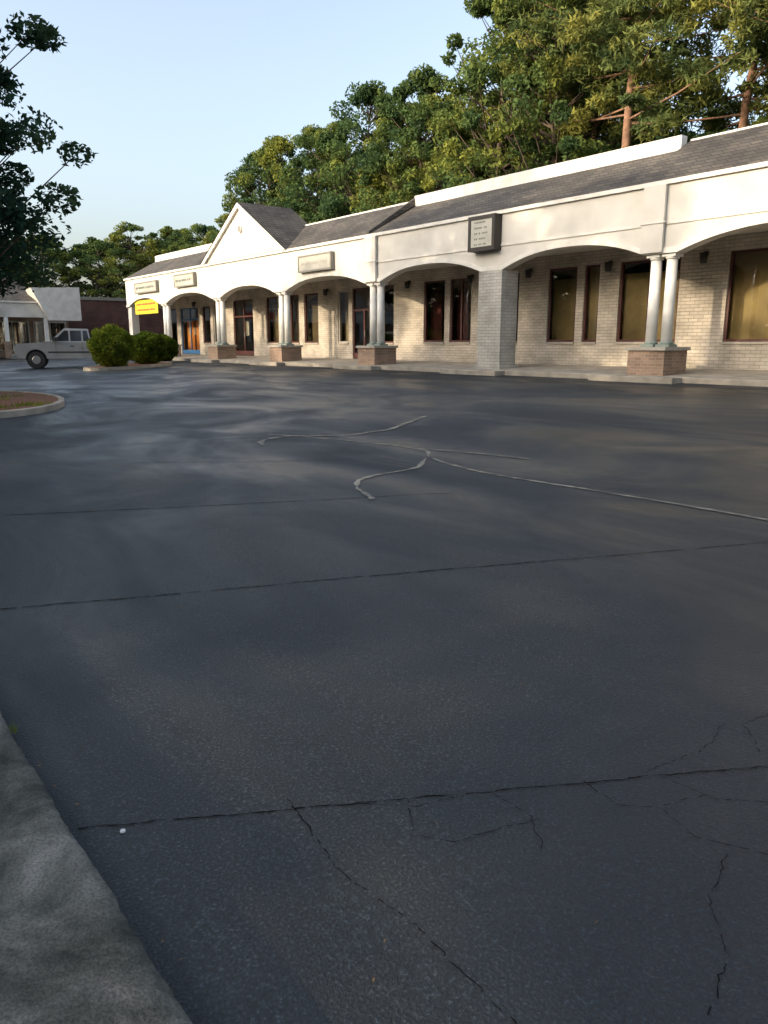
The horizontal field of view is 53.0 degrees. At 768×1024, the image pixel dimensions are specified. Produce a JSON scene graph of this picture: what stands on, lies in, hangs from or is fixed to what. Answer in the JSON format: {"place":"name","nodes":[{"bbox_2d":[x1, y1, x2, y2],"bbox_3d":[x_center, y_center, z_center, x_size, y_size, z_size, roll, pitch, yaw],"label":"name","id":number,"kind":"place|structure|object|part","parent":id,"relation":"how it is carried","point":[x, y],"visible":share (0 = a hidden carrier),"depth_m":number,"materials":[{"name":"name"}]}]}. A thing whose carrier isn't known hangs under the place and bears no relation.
{"place":"outdoors","nodes":[
{"label":"outdoors","id":0,"kind":"place"},
{"bbox_2d":[0,392,51,408],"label":"island grass","id":1,"kind":"structure","parent":0,"point":[26,404],"depth_m":16.32,"materials":[{"name":"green plant"}]},
{"bbox_2d":[0,358,767,1023],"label":"parking lot asphalt","id":2,"kind":"structure","parent":0,"point":[612,664],"depth_m":3.41,"materials":[{"name":"grey asphalt"}]},
{"bbox_2d":[6,719,18,733],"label":"kerb weeds","id":3,"kind":"object","parent":2,"relation":"on","point":[14,730],"visible":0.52,"depth_m":3.00,"materials":[{"name":"green plant"}]},
{"bbox_2d":[0,390,64,417],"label":"planting island","id":4,"kind":"structure","parent":2,"relation":"on","point":[57,401],"depth_m":16.94,"materials":[{"name":"concrete"}]},
{"bbox_2d":[0,11,97,298],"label":"oak tree","id":5,"kind":"object","parent":4,"relation":"on","point":[39,35],"visible":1,"depth_m":20.56,"materials":[{"name":"green plant"}]},
{"bbox_2d":[11,328,112,368],"bbox_3d":[-15.522,-8.181,38.521,5.560,1.950,2.140,-4,13,-19],"label":"pickup truck","id":6,"kind":"object","parent":2,"relation":"on","point":[64,343],"visible":0.59,"depth_m":37.46,"materials":[{"name":"silver metal"}]},
{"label":"windows","id":7,"kind":"part","parent":6,"relation":"part of","materials":[{"name":"black glass"}]},
{"bbox_2d":[68,297,163,336],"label":"dark brick shop","id":8,"kind":"structure","parent":2,"relation":"on","point":[98,312],"depth_m":63.76},
{"bbox_2d":[83,362,172,370],"bbox_3d":[-11.999,-6.895,36.480,2.701,0.333,6.002,4,13,19],"label":"planted island","id":9,"kind":"object","parent":2,"relation":"on","point":[125,367],"visible":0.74,"depth_m":34.94,"materials":[{"name":"concrete"}]},
{"bbox_2d":[86,323,137,366],"bbox_3d":[-12.310,-7.477,34.778,2.146,2.056,2.143,1,12,4],"label":"round shrub","id":10,"kind":"object","parent":9,"relation":"on","point":[121,342],"visible":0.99,"depth_m":34.25,"materials":[{"name":"green plant"}]},
{"bbox_2d":[132,330,168,363],"bbox_3d":[-11.558,-7.962,37.332,2.166,1.684,2.106,-9,16,-37],"label":"round shrub","id":11,"kind":"object","parent":9,"relation":"on","point":[151,347],"visible":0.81,"depth_m":36.84,"materials":[{"name":"green plant"}]},
{"bbox_2d":[159,333,178,361],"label":"round shrub","id":12,"kind":"object","parent":9,"relation":"on","point":[172,346],"visible":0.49,"depth_m":42.02,"materials":[{"name":"green plant"}]},
{"bbox_2d":[128,307,139,334],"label":"end post","id":13,"kind":"object","parent":2,"relation":"on","point":[134,326],"visible":0.39,"depth_m":51.05,"materials":[{"name":"white paint"}]},
{"bbox_2d":[2,432,767,1023],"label":"asphalt cracks","id":14,"kind":"object","parent":2,"relation":"on","point":[456,794],"visible":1,"depth_m":2.55,"materials":[{"name":"black asphalt"}]},
{"bbox_2d":[161,252,690,375],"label":"paired columns","id":15,"kind":"structure","parent":2,"relation":"on","point":[497,319],"depth_m":25.30,"materials":[{"name":"white paint"}]},
{"bbox_2d":[172,354,767,386],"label":"building walkway","id":16,"kind":"structure","parent":2,"relation":"on","point":[738,377],"depth_m":24.37,"materials":[{"name":"concrete"}]},
{"bbox_2d":[257,416,767,519],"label":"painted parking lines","id":17,"kind":"object","parent":2,"relation":"on","point":[357,481],"visible":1,"depth_m":8.37,"materials":[{"name":"paint"}]},
{"bbox_2d":[0,0,767,296],"label":"sky","id":18,"kind":"structure","parent":0,"point":[170,97],"materials":[{"name":"blue"}]},
{"bbox_3d":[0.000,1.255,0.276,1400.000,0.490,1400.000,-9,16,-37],"label":"ground","id":19,"kind":"structure","parent":0,"visible":0},
{"bbox_2d":[0,276,81,358],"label":"neighbouring shop building","id":20,"kind":"structure","parent":19,"relation":"on","point":[42,314],"depth_m":56.36,"materials":[{"name":"white paint"}]},
{"bbox_2d":[0,711,192,1023],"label":"concrete kerb","id":21,"kind":"structure","parent":19,"relation":"on","point":[72,950],"depth_m":1.87,"materials":[{"name":"grey concrete"}]},
{"bbox_2d":[208,152,280,239],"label":"hardwood tree","id":22,"kind":"object","parent":19,"relation":"on","point":[248,160],"visible":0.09,"depth_m":65.64,"materials":[{"name":"green plant"}]},
{"bbox_2d":[222,133,327,213],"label":"hardwood tree","id":23,"kind":"object","parent":19,"relation":"on","point":[270,150],"visible":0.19,"depth_m":61.45,"materials":[{"name":"green plant"}]},
{"bbox_2d":[263,123,345,222],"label":"hardwood tree","id":24,"kind":"object","parent":19,"relation":"on","point":[306,131],"visible":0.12,"depth_m":57.98,"materials":[{"name":"green plant"}]},
{"bbox_2d":[299,79,425,223],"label":"hardwood tree","id":25,"kind":"object","parent":19,"relation":"on","point":[367,95],"visible":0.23,"depth_m":52.58,"materials":[{"name":"green plant"}]},
{"bbox_2d":[1,51,767,300],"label":"background tree line","id":26,"kind":"object","parent":19,"relation":"on","point":[108,277],"visible":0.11,"depth_m":56.76,"materials":[{"name":"green plant"}]},
{"bbox_2d":[350,63,474,213],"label":"hardwood tree","id":27,"kind":"object","parent":19,"relation":"on","point":[427,86],"visible":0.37,"depth_m":48.12,"materials":[{"name":"green plant"}]},
{"bbox_2d":[164,162,767,369],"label":"brick storefront wall","id":28,"kind":"structure","parent":19,"relation":"on","point":[701,306],"depth_m":27.05,"materials":[{"name":"brick"}]},
{"bbox_2d":[123,161,767,307],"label":"arched fascia","id":29,"kind":"structure","parent":28,"relation":"attached to","point":[684,214],"depth_m":23.37,"materials":[{"name":"white paint"}]},
{"bbox_2d":[134,280,158,293],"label":"tenant sign","id":30,"kind":"object","parent":29,"relation":"attached to","point":[146,287],"visible":1,"depth_m":47.59,"materials":[{"name":"beige plastic"}]},
{"bbox_2d":[135,299,158,314],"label":"yellow banner","id":31,"kind":"object","parent":29,"relation":"attached to","point":[149,306],"visible":1,"depth_m":48.71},
{"bbox_2d":[173,272,196,287],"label":"sign","id":32,"kind":"object","parent":29,"relation":"attached to","point":[185,279],"visible":1,"depth_m":43.09,"materials":[{"name":"beige plastic"}]},
{"bbox_2d":[200,202,307,264],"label":"front gable","id":33,"kind":"structure","parent":29,"relation":"on","point":[266,228],"depth_m":37.48,"materials":[{"name":"white paint"}]},
{"bbox_2d":[237,225,241,232],"bbox_3d":[-7.084,-13.877,37.735,0.070,0.400,0.400,-9,16,-37],"label":"gable vent","id":34,"kind":"object","parent":33,"relation":"attached to","point":[239,228],"visible":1,"depth_m":37.67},
{"bbox_2d":[297,251,334,272],"bbox_3d":[-2.925,-10.657,32.870,0.200,0.700,2.600,-9,16,-37],"label":"white tenant sign","id":35,"kind":"object","parent":29,"relation":"attached to","point":[321,261],"visible":1,"depth_m":32.67,"materials":[{"name":"beige plastic"}]},
{"bbox_2d":[124,124,767,278],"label":"shingle roof","id":36,"kind":"structure","parent":29,"relation":"on","point":[731,149],"depth_m":23.83,"materials":[{"name":"grey"}]},
{"bbox_2d":[367,198,414,233],"bbox_3d":[0.372,-11.750,30.385,2.530,1.677,0.140,-9,16,-37],"label":"roof break","id":37,"kind":"object","parent":36,"relation":"on","point":[405,207],"visible":0.77,"depth_m":30.36,"materials":[{"name":"grey metal"}]},
{"bbox_2d":[148,226,767,298],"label":"soffit","id":38,"kind":"structure","parent":29,"relation":"attached to","point":[594,248],"depth_m":26.04,"materials":[{"name":"beige paint"}]},
{"bbox_2d":[467,213,501,252],"bbox_3d":[3.257,-9.022,24.922,0.340,1.080,1.200,-9,16,-37],"label":"tenant box sign","id":39,"kind":"object","parent":29,"relation":"attached to","point":[484,233],"visible":1,"depth_m":24.71,"materials":[{"name":"metal"}]},
{"bbox_2d":[191,251,708,306],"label":"wall lanterns","id":40,"kind":"object","parent":28,"relation":"attached to","point":[703,258],"depth_m":26.94,"materials":[{"name":"black metal"}]},
{"bbox_2d":[155,122,767,261],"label":"parapet","id":41,"kind":"structure","parent":28,"relation":"on","point":[658,147],"depth_m":25.56,"materials":[{"name":"white paint"}]},
{"bbox_2d":[171,248,767,357],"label":"window and door frames","id":42,"kind":"structure","parent":28,"relation":"attached to","point":[246,352],"depth_m":30.26,"materials":[{"name":"brown wood"}]},
{"bbox_2d":[187,251,767,358],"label":"store interiors","id":43,"kind":"object","parent":28,"relation":"in","point":[748,317],"visible":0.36,"depth_m":26.53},
{"bbox_2d":[423,0,566,189],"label":"hardwood tree","id":44,"kind":"object","parent":19,"relation":"on","point":[478,9],"visible":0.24,"depth_m":41.36,"materials":[{"name":"green plant"}]},
{"bbox_2d":[439,0,638,182],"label":"hardwood tree","id":45,"kind":"object","parent":19,"relation":"on","point":[567,145],"visible":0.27,"depth_m":39.50,"materials":[{"name":"green plant"}]},
{"bbox_2d":[467,14,642,175],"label":"pine tree","id":46,"kind":"object","parent":19,"relation":"on","point":[505,142],"visible":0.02,"depth_m":46.52,"materials":[{"name":"green plant"}]},
{"bbox_2d":[498,0,728,154],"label":"pine tree","id":47,"kind":"object","parent":19,"relation":"on","point":[547,28],"visible":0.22,"depth_m":39.20,"materials":[{"name":"green plant"}]},
{"bbox_2d":[510,0,764,148],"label":"pine tree","id":48,"kind":"object","parent":19,"relation":"on","point":[688,79],"visible":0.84,"depth_m":35.02,"materials":[{"name":"green plant"}]},
{"bbox_2d":[615,0,767,143],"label":"pine tree","id":49,"kind":"object","parent":19,"relation":"on","point":[749,86],"visible":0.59,"depth_m":35.26,"materials":[{"name":"green plant"}]},
{"bbox_2d":[690,0,767,119],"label":"pine tree","id":50,"kind":"object","parent":19,"relation":"on","point":[735,9],"visible":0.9,"depth_m":30.77,"materials":[{"name":"green plant"}]}
]}

